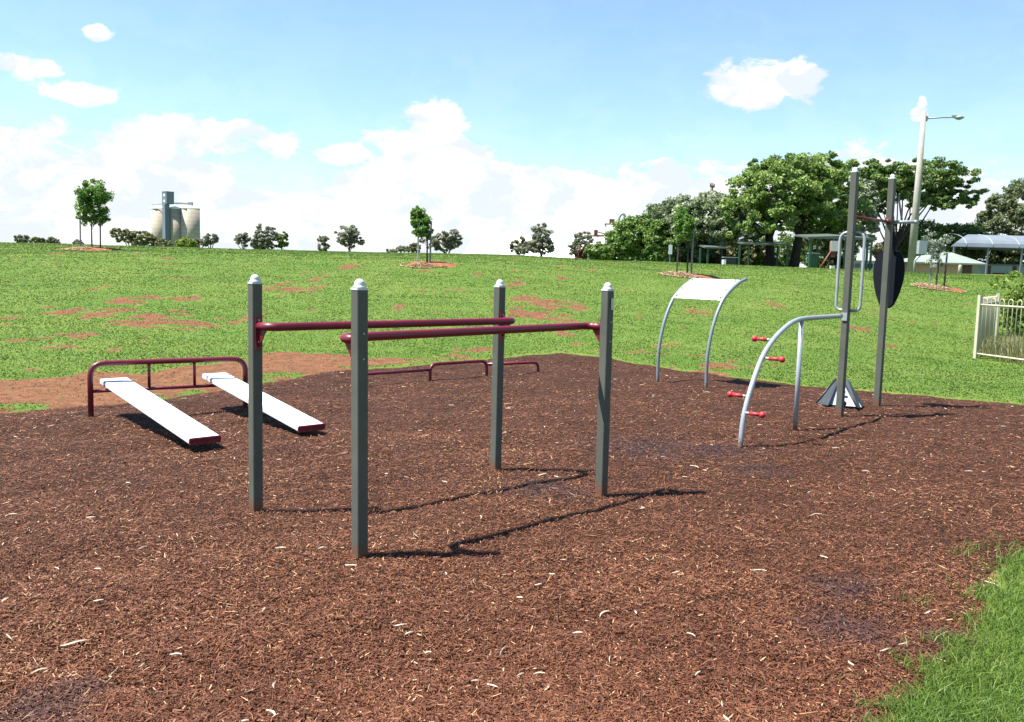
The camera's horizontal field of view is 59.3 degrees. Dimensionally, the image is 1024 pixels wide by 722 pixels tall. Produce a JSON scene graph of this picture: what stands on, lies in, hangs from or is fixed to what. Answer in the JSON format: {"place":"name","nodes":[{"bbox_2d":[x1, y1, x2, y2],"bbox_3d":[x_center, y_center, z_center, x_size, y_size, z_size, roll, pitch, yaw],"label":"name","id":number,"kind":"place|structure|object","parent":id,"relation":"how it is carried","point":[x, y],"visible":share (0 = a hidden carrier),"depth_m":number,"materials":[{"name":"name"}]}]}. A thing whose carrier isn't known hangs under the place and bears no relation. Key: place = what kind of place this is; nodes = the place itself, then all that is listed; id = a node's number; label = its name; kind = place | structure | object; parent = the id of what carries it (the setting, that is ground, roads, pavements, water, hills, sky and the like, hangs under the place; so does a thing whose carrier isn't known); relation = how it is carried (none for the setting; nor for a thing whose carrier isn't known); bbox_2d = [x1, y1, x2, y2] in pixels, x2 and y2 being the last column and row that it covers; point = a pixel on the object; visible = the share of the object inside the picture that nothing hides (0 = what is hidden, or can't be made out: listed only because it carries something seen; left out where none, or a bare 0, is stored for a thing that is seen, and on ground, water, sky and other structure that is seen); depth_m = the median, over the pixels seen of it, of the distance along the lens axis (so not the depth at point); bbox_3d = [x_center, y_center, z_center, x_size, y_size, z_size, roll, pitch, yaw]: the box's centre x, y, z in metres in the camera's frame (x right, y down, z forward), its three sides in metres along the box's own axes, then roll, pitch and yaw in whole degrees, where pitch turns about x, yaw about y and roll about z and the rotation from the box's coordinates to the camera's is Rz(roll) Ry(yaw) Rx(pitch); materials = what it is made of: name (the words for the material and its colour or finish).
{"place":"outdoors","nodes":[
{"label":"outdoors","id":0,"kind":"place"},
{"bbox_2d":[0,353,1023,721],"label":"mulch bed ground","id":1,"kind":"structure","parent":0,"point":[634,373],"depth_m":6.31,"materials":[{"name":"brown wood"}]},
{"bbox_2d":[87,356,324,445],"bbox_3d":[-2.937,0.388,8.694,1.561,0.670,2.190,-4,8,-43],"label":"sit up bench","id":2,"kind":"object","parent":1,"relation":"on","point":[190,431],"visible":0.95,"depth_m":8.73,"materials":[{"name":"red paint"}]},
{"bbox_2d":[247,274,613,558],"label":"parallel bars","id":3,"kind":"object","parent":1,"relation":"on","point":[358,337],"visible":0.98,"depth_m":5.66,"materials":[{"name":"grey paint"}]},
{"bbox_2d":[368,359,539,380],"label":"push up bars","id":4,"kind":"object","parent":1,"relation":"on","point":[432,365],"visible":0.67,"depth_m":12.60,"materials":[{"name":"red paint"}]},
{"bbox_2d":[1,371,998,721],"bbox_3d":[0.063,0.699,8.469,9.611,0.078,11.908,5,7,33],"label":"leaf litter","id":5,"kind":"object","parent":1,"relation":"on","point":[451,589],"visible":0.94,"depth_m":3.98,"materials":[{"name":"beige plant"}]},
{"bbox_2d":[656,276,746,387],"bbox_3d":[2.677,-0.378,12.767,0.837,1.640,0.895,-4,8,-41],"label":"curved panel frame","id":6,"kind":"object","parent":1,"relation":"on","point":[720,290],"visible":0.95,"depth_m":12.68,"materials":[{"name":"silver metal"}]},
{"bbox_2d":[727,167,917,447],"bbox_3d":[3.428,-0.662,9.604,0.575,2.969,4.030,6,8,39],"label":"climbing station","id":7,"kind":"object","parent":1,"relation":"on","point":[888,271],"visible":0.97,"depth_m":10.27,"materials":[{"name":"grey paint"}]},
{"bbox_2d":[816,379,863,408],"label":"foot ramp","id":8,"kind":"structure","parent":1,"relation":"on","point":[829,394],"depth_m":11.13,"materials":[{"name":"grey paint"}]},
{"bbox_2d":[0,242,1023,721],"bbox_3d":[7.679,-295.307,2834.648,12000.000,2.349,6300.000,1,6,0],"label":"lawn","id":9,"kind":"structure","parent":0,"point":[64,387],"depth_m":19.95,"materials":[{"name":"green plant"}]},
{"bbox_2d":[13,234,29,242],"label":"distant tree","id":10,"kind":"object","parent":9,"relation":"on","point":[21,238],"visible":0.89,"depth_m":148.39,"materials":[{"name":"green plant"}]},
{"bbox_2d":[28,237,46,242],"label":"distant tree","id":11,"kind":"object","parent":9,"relation":"on","point":[35,239],"visible":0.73,"depth_m":158.31,"materials":[{"name":"green plant"}]},
{"bbox_2d":[45,237,60,242],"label":"distant tree","id":12,"kind":"object","parent":9,"relation":"on","point":[52,240],"visible":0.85,"depth_m":148.50,"materials":[{"name":"green plant"}]},
{"bbox_2d":[72,239,83,243],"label":"distant tree","id":13,"kind":"object","parent":9,"relation":"on","point":[76,241],"visible":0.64,"depth_m":168.57,"materials":[{"name":"green plant"}]},
{"bbox_2d":[79,207,80,246],"bbox_3d":[-18.471,-5.854,38.491,0.072,2.356,0.065,-2,7,-29],"label":"tree stake","id":14,"kind":"object","parent":9,"relation":"on","point":[80,229],"visible":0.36,"depth_m":38.49,"materials":[{"name":"grey wood"}]},
{"bbox_2d":[73,178,114,246],"bbox_3d":[-17.870,-6.115,38.398,1.765,3.342,1.393,1,6,0],"label":"sapling","id":15,"kind":"object","parent":9,"relation":"on","point":[88,204],"visible":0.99,"depth_m":38.12,"materials":[{"name":"green plant"}]},
{"bbox_2d":[74,247,122,250],"bbox_3d":[-17.880,-4.756,38.387,2.171,0.207,2.471,5,7,28],"label":"soil mound","id":16,"kind":"object","parent":9,"relation":"on","point":[97,249],"visible":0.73,"depth_m":37.81,"materials":[{"name":"brown soil"}]},
{"bbox_2d":[59,246,107,250],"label":"straw mulch","id":17,"kind":"object","parent":16,"relation":"on","point":[77,248],"visible":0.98,"depth_m":37.78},
{"bbox_2d":[109,228,173,246],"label":"distant tree","id":18,"kind":"object","parent":9,"relation":"on","point":[132,237],"visible":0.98,"depth_m":128.21,"materials":[{"name":"green plant"}]},
{"bbox_2d":[150,191,199,247],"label":"grain silos","id":19,"kind":"object","parent":9,"relation":"on","point":[173,223],"visible":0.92,"depth_m":546.18,"materials":[{"name":"concrete"}]},
{"bbox_2d":[175,238,197,246],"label":"distant tree","id":20,"kind":"object","parent":9,"relation":"on","point":[190,242],"visible":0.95,"depth_m":138.48,"materials":[{"name":"green plant"}]},
{"bbox_2d":[192,238,209,247],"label":"distant tree","id":21,"kind":"object","parent":9,"relation":"on","point":[200,242],"visible":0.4,"depth_m":148.38,"materials":[{"name":"green plant"}]},
{"bbox_2d":[202,233,218,247],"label":"distant tree","id":22,"kind":"object","parent":9,"relation":"on","point":[213,240],"visible":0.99,"depth_m":138.56,"materials":[{"name":"green plant"}]},
{"bbox_2d":[233,232,250,248],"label":"distant tree","id":23,"kind":"object","parent":9,"relation":"on","point":[243,239],"visible":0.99,"depth_m":148.41,"materials":[{"name":"green plant"}]},
{"bbox_2d":[250,223,278,249],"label":"distant tree","id":24,"kind":"object","parent":9,"relation":"on","point":[260,241],"visible":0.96,"depth_m":148.22,"materials":[{"name":"green plant"}]},
{"bbox_2d":[275,231,288,248],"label":"distant tree","id":25,"kind":"object","parent":9,"relation":"on","point":[280,239],"visible":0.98,"depth_m":148.44,"materials":[{"name":"green plant"}]},
{"bbox_2d":[317,235,330,250],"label":"distant tree","id":26,"kind":"object","parent":9,"relation":"on","point":[324,239],"visible":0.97,"depth_m":148.52,"materials":[{"name":"green plant"}]},
{"bbox_2d":[334,225,364,250],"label":"distant tree","id":27,"kind":"object","parent":9,"relation":"on","point":[351,238],"visible":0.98,"depth_m":138.18,"materials":[{"name":"green plant"}]},
{"bbox_2d":[386,245,410,252],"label":"distant tree","id":28,"kind":"object","parent":9,"relation":"on","point":[400,249],"visible":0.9,"depth_m":148.27,"materials":[{"name":"green plant"}]},
{"bbox_2d":[408,242,420,252],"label":"distant tree","id":29,"kind":"object","parent":9,"relation":"on","point":[412,247],"visible":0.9,"depth_m":108.93,"materials":[{"name":"green plant"}]},
{"bbox_2d":[417,225,418,261],"bbox_3d":[-3.579,-4.372,34.280,0.083,1.608,0.063,1,6,0],"label":"tree stake","id":30,"kind":"object","parent":9,"relation":"on","point":[417,248],"visible":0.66,"depth_m":34.26,"materials":[{"name":"paint"}]},
{"bbox_2d":[410,205,433,261],"bbox_3d":[-3.443,-4.661,34.337,1.002,2.559,0.787,1,6,0],"label":"sapling","id":31,"kind":"object","parent":9,"relation":"on","point":[420,219],"visible":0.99,"depth_m":34.19,"materials":[{"name":"green plant"}]},
{"bbox_2d":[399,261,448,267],"bbox_3d":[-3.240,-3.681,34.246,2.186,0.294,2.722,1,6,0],"label":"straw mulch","id":32,"kind":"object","parent":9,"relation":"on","point":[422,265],"visible":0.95,"depth_m":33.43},
{"bbox_2d":[429,222,431,262],"bbox_3d":[-3.100,-4.422,34.273,0.080,1.733,0.062,1,6,-5],"label":"tree stake","id":33,"kind":"object","parent":9,"relation":"on","point":[430,241],"visible":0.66,"depth_m":34.22,"materials":[{"name":"grey wood"}]},
{"bbox_2d":[405,261,456,267],"bbox_3d":[-3.053,-3.704,34.560,2.083,0.287,2.522,1,6,0],"label":"soil mound","id":34,"kind":"object","parent":9,"relation":"on","point":[439,263],"visible":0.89,"depth_m":33.86,"materials":[{"name":"brown soil"}]},
{"bbox_2d":[426,229,462,252],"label":"distant tree","id":35,"kind":"object","parent":9,"relation":"on","point":[450,242],"visible":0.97,"depth_m":98.68,"materials":[{"name":"green plant"}]},
{"bbox_2d":[509,236,528,254],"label":"distant tree","id":36,"kind":"object","parent":9,"relation":"on","point":[513,247],"visible":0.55,"depth_m":118.69,"materials":[{"name":"green plant"}]},
{"bbox_2d":[516,223,554,255],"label":"distant tree","id":37,"kind":"object","parent":9,"relation":"on","point":[538,242],"visible":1,"depth_m":113.55,"materials":[{"name":"green plant"}]},
{"bbox_2d":[463,234,616,258],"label":"grain shed","id":38,"kind":"structure","parent":9,"relation":"on","point":[487,244],"depth_m":338.71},
{"bbox_2d":[567,231,593,255],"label":"distant tree","id":39,"kind":"object","parent":9,"relation":"on","point":[579,241],"visible":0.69,"depth_m":108.69,"materials":[{"name":"green plant"}]},
{"bbox_2d":[573,243,594,258],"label":"reddish bush","id":40,"kind":"object","parent":9,"relation":"on","point":[580,251],"visible":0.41,"depth_m":94.25,"materials":[{"name":"brown plant"}]},
{"bbox_2d":[584,230,603,240],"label":"roof conveyor","id":41,"kind":"object","parent":9,"relation":"on","point":[596,232],"visible":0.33,"depth_m":321.74,"materials":[{"name":"white metal"}]},
{"bbox_2d":[583,243,614,259],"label":"shrub","id":42,"kind":"object","parent":9,"relation":"on","point":[590,248],"visible":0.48,"depth_m":80.85,"materials":[{"name":"green plant"}]},
{"bbox_2d":[604,213,625,242],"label":"grain elevator","id":43,"kind":"object","parent":9,"relation":"on","point":[619,216],"visible":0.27,"depth_m":296.18,"materials":[{"name":"grey metal"}]},
{"bbox_2d":[618,253,636,260],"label":"shrub","id":44,"kind":"object","parent":9,"relation":"on","point":[631,258],"visible":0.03,"depth_m":79.81,"materials":[{"name":"green plant"}]},
{"bbox_2d":[594,213,680,261],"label":"leafy tree","id":45,"kind":"object","parent":9,"relation":"on","point":[624,239],"visible":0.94,"depth_m":73.91,"materials":[{"name":"green plant"}]},
{"bbox_2d":[668,243,671,261],"bbox_3d":[10.464,-7.101,59.541,0.240,1.400,0.100,1,6,0],"label":"sign","id":46,"kind":"object","parent":9,"relation":"on","point":[670,250],"visible":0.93,"depth_m":59.48,"materials":[{"name":"white metal"}]},
{"bbox_2d":[635,196,714,262],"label":"leafy tree","id":47,"kind":"object","parent":9,"relation":"on","point":[665,206],"visible":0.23,"depth_m":74.70,"materials":[{"name":"green plant"}]},
{"bbox_2d":[676,243,678,271],"bbox_3d":[6.564,-3.991,35.709,0.079,1.374,0.065,3,6,14],"label":"tree stake","id":48,"kind":"object","parent":9,"relation":"on","point":[677,258],"visible":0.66,"depth_m":35.67,"materials":[{"name":"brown wood"}]},
{"bbox_2d":[673,205,696,272],"bbox_3d":[6.797,-4.620,35.655,1.023,3.081,0.936,5,7,32],"label":"sapling","id":49,"kind":"object","parent":9,"relation":"on","point":[685,221],"visible":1,"depth_m":35.47,"materials":[{"name":"green plant"}]},
{"bbox_2d":[690,228,694,272],"bbox_3d":[7.147,-4.261,35.679,0.079,2.008,0.066,0,6,-18],"label":"tree stake","id":50,"kind":"object","parent":9,"relation":"on","point":[692,250],"visible":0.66,"depth_m":35.64,"materials":[{"name":"grey wood"}]},
{"bbox_2d":[668,272,717,278],"bbox_3d":[7.039,-3.394,35.809,2.147,0.294,2.496,5,7,28],"label":"soil mound","id":51,"kind":"object","parent":9,"relation":"on","point":[702,276],"visible":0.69,"depth_m":35.47,"materials":[{"name":"brown soil"}]},
{"bbox_2d":[659,271,712,278],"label":"straw mulch","id":52,"kind":"object","parent":51,"relation":"on","point":[673,273],"visible":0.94,"depth_m":35.30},
{"bbox_2d":[684,240,733,263],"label":"shrub","id":53,"kind":"object","parent":9,"relation":"on","point":[715,260],"visible":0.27,"depth_m":77.16,"materials":[{"name":"green plant"}]},
{"bbox_2d":[697,245,727,263],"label":"picnic shelter","id":54,"kind":"object","parent":9,"relation":"on","point":[714,246],"visible":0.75,"depth_m":69.76,"materials":[{"name":"green paint"}]},
{"bbox_2d":[710,183,714,190],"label":"utility pole","id":55,"kind":"object","parent":9,"relation":"on","point":[711,186],"visible":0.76,"depth_m":86.57,"materials":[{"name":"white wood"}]},
{"bbox_2d":[665,190,768,263],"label":"flowering tree","id":56,"kind":"object","parent":9,"relation":"on","point":[713,225],"visible":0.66,"depth_m":71.27,"materials":[{"name":"green plant"}]},
{"bbox_2d":[722,257,737,264],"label":"barbecue","id":57,"kind":"object","parent":9,"relation":"on","point":[729,260],"visible":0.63,"depth_m":65.25,"materials":[{"name":"grey metal"}]},
{"bbox_2d":[726,245,764,264],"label":"shrub","id":58,"kind":"object","parent":9,"relation":"on","point":[757,252],"visible":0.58,"depth_m":77.20,"materials":[{"name":"green plant"}]},
{"bbox_2d":[735,241,790,266],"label":"picnic shelter","id":59,"kind":"object","parent":9,"relation":"on","point":[761,243],"visible":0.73,"depth_m":67.75,"materials":[{"name":"green paint"}]},
{"bbox_2d":[735,232,802,266],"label":"shrub","id":60,"kind":"object","parent":9,"relation":"on","point":[785,238],"visible":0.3,"depth_m":77.06,"materials":[{"name":"green plant"}]},
{"bbox_2d":[717,150,876,266],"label":"shade tree","id":61,"kind":"object","parent":9,"relation":"on","point":[813,183],"visible":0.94,"depth_m":69.42,"materials":[{"name":"green plant"}]},
{"bbox_2d":[807,253,819,267],"bbox_3d":[20.917,-6.949,62.545,0.700,1.145,0.730,1,6,0],"label":"wheelie bin","id":62,"kind":"object","parent":9,"relation":"on","point":[814,259],"visible":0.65,"depth_m":62.27,"materials":[{"name":"green paint"}]},
{"bbox_2d":[800,246,856,268],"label":"shrub","id":63,"kind":"object","parent":9,"relation":"on","point":[803,259],"visible":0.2,"depth_m":80.58,"materials":[{"name":"green plant"}]},
{"bbox_2d":[819,241,837,268],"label":"play frame","id":64,"kind":"object","parent":9,"relation":"on","point":[833,245],"visible":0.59,"depth_m":65.43,"materials":[{"name":"grey"}]},
{"bbox_2d":[795,234,875,269],"bbox_3d":[22.898,-7.640,62.986,5.446,2.597,3.000,1,6,0],"label":"picnic shelter","id":65,"kind":"object","parent":9,"relation":"on","point":[825,236],"visible":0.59,"depth_m":61.77,"materials":[{"name":"green paint"}]},
{"bbox_2d":[792,178,880,257],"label":"flowering tree","id":66,"kind":"object","parent":9,"relation":"on","point":[869,194],"visible":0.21,"depth_m":76.35,"materials":[{"name":"green plant"}]},
{"bbox_2d":[827,260,874,269],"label":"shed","id":67,"kind":"structure","parent":9,"relation":"on","point":[857,264],"depth_m":83.41,"materials":[{"name":"grey"}]},
{"bbox_2d":[869,241,903,258],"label":"shrub","id":68,"kind":"object","parent":9,"relation":"on","point":[878,248],"visible":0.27,"depth_m":90.85,"materials":[{"name":"green plant"}]},
{"bbox_2d":[899,242,923,258],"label":"shrub","id":69,"kind":"object","parent":9,"relation":"on","point":[905,252],"visible":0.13,"depth_m":90.31,"materials":[{"name":"green plant"}]},
{"bbox_2d":[913,241,927,272],"bbox_3d":[24.276,-6.089,53.592,0.678,2.133,0.350,1,6,0],"label":"meter cabinet","id":70,"kind":"object","parent":9,"relation":"on","point":[921,249],"visible":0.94,"depth_m":53.37,"materials":[{"name":"grey metal"}]},
{"bbox_2d":[858,156,989,250],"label":"shade tree","id":71,"kind":"object","parent":9,"relation":"on","point":[879,174],"visible":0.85,"depth_m":87.21,"materials":[{"name":"green plant"}]},
{"bbox_2d":[897,219,954,254],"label":"shrub","id":72,"kind":"object","parent":9,"relation":"on","point":[925,225],"visible":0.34,"depth_m":89.99,"materials":[{"name":"green plant"}]},
{"bbox_2d":[831,530,1023,721],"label":"grass","id":73,"kind":"structure","parent":9,"relation":"on","point":[907,710],"depth_m":3.66,"materials":[{"name":"green plant"}]},
{"bbox_2d":[929,251,932,283],"bbox_3d":[17.866,-3.890,38.414,0.076,1.668,0.072,6,7,37],"label":"tree stake","id":74,"kind":"object","parent":9,"relation":"on","point":[930,269],"visible":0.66,"depth_m":38.39,"materials":[{"name":"grey wood"}]},
{"bbox_2d":[906,112,964,272],"bbox_3d":[25.918,-10.112,55.109,2.778,10.017,0.588,2,6,1],"label":"street light","id":75,"kind":"object","parent":9,"relation":"on","point":[915,216],"visible":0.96,"depth_m":55.01,"materials":[{"name":"metal"}]},
{"bbox_2d":[918,231,954,272],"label":"silvery shrub","id":76,"kind":"object","parent":9,"relation":"on","point":[931,234],"visible":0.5,"depth_m":65.28,"materials":[{"name":"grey plant"}]},
{"bbox_2d":[925,239,950,284],"bbox_3d":[18.031,-4.018,38.278,1.113,2.414,0.764,-4,8,-41],"label":"sapling","id":77,"kind":"object","parent":9,"relation":"on","point":[936,251],"visible":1,"depth_m":38.15,"materials":[{"name":"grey plant"}]},
{"bbox_2d":[911,282,966,292],"bbox_3d":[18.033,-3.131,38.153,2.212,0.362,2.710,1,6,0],"label":"straw mulch","id":78,"kind":"object","parent":9,"relation":"on","point":[932,286],"visible":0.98,"depth_m":37.81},
{"bbox_2d":[904,252,986,273],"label":"brick toilet block","id":79,"kind":"structure","parent":9,"relation":"on","point":[955,261],"depth_m":77.98,"materials":[{"name":"brown paint"}]},
{"bbox_2d":[962,265,966,273],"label":"door","id":80,"kind":"structure","parent":79,"relation":"in","point":[964,270],"depth_m":77.94,"materials":[{"name":"brown paint"}]},
{"bbox_2d":[967,265,971,273],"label":"door","id":81,"kind":"structure","parent":79,"relation":"in","point":[969,270],"depth_m":77.94,"materials":[{"name":"brown paint"}]},
{"bbox_2d":[943,253,947,285],"bbox_3d":[18.384,-3.769,38.174,0.075,1.612,0.074,7,8,42],"label":"tree stake","id":82,"kind":"object","parent":9,"relation":"on","point":[945,269],"visible":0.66,"depth_m":38.14,"materials":[{"name":"grey wood"}]},
{"bbox_2d":[920,221,991,254],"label":"shrub","id":83,"kind":"object","parent":9,"relation":"on","point":[962,230],"visible":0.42,"depth_m":89.89,"materials":[{"name":"green plant"}]},
{"bbox_2d":[958,265,961,273],"bbox_3d":[31.642,-6.396,63.594,0.240,0.800,0.240,1,6,0],"label":"bollard","id":84,"kind":"object","parent":9,"relation":"on","point":[959,269],"visible":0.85,"depth_m":63.49,"materials":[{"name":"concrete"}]},
{"bbox_2d":[932,233,1023,273],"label":"shade structure","id":85,"kind":"object","parent":9,"relation":"on","point":[990,242],"visible":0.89,"depth_m":83.54,"materials":[{"name":"grey metal"}]},
{"bbox_2d":[979,293,999,348],"bbox_3d":[10.350,-0.763,19.571,0.075,1.380,2.939,6,7,34],"label":"pool fence","id":86,"kind":"object","parent":9,"relation":"on","point":[997,297],"visible":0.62,"depth_m":19.71,"materials":[{"name":"beige metal"}]},
{"bbox_2d":[959,177,1023,264],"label":"gum tree","id":87,"kind":"object","parent":9,"relation":"on","point":[1007,204],"visible":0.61,"depth_m":93.06,"materials":[{"name":"green plant"}]},
{"bbox_2d":[973,295,1023,360],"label":"pool fence","id":88,"kind":"object","parent":9,"relation":"on","point":[978,325],"visible":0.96,"depth_m":17.80,"materials":[{"name":"beige metal"}]},
{"bbox_2d":[978,264,1023,274],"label":"kiosk","id":89,"kind":"object","parent":9,"relation":"on","point":[1001,269],"visible":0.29,"depth_m":86.42,"materials":[{"name":"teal metal"}]},
{"bbox_2d":[979,331,1023,363],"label":"tall dry grass","id":90,"kind":"structure","parent":9,"relation":"on","point":[1003,347],"depth_m":18.27,"materials":[{"name":"plant"}]},
{"bbox_2d":[990,270,1023,339],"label":"leafy shrub","id":91,"kind":"object","parent":9,"relation":"on","point":[1015,296],"visible":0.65,"depth_m":21.26,"materials":[{"name":"green plant"}]},
{"bbox_2d":[0,0,1023,267],"label":"sky","id":92,"kind":"structure","parent":0,"point":[305,120],"materials":[{"name":"blue"}]}
]}

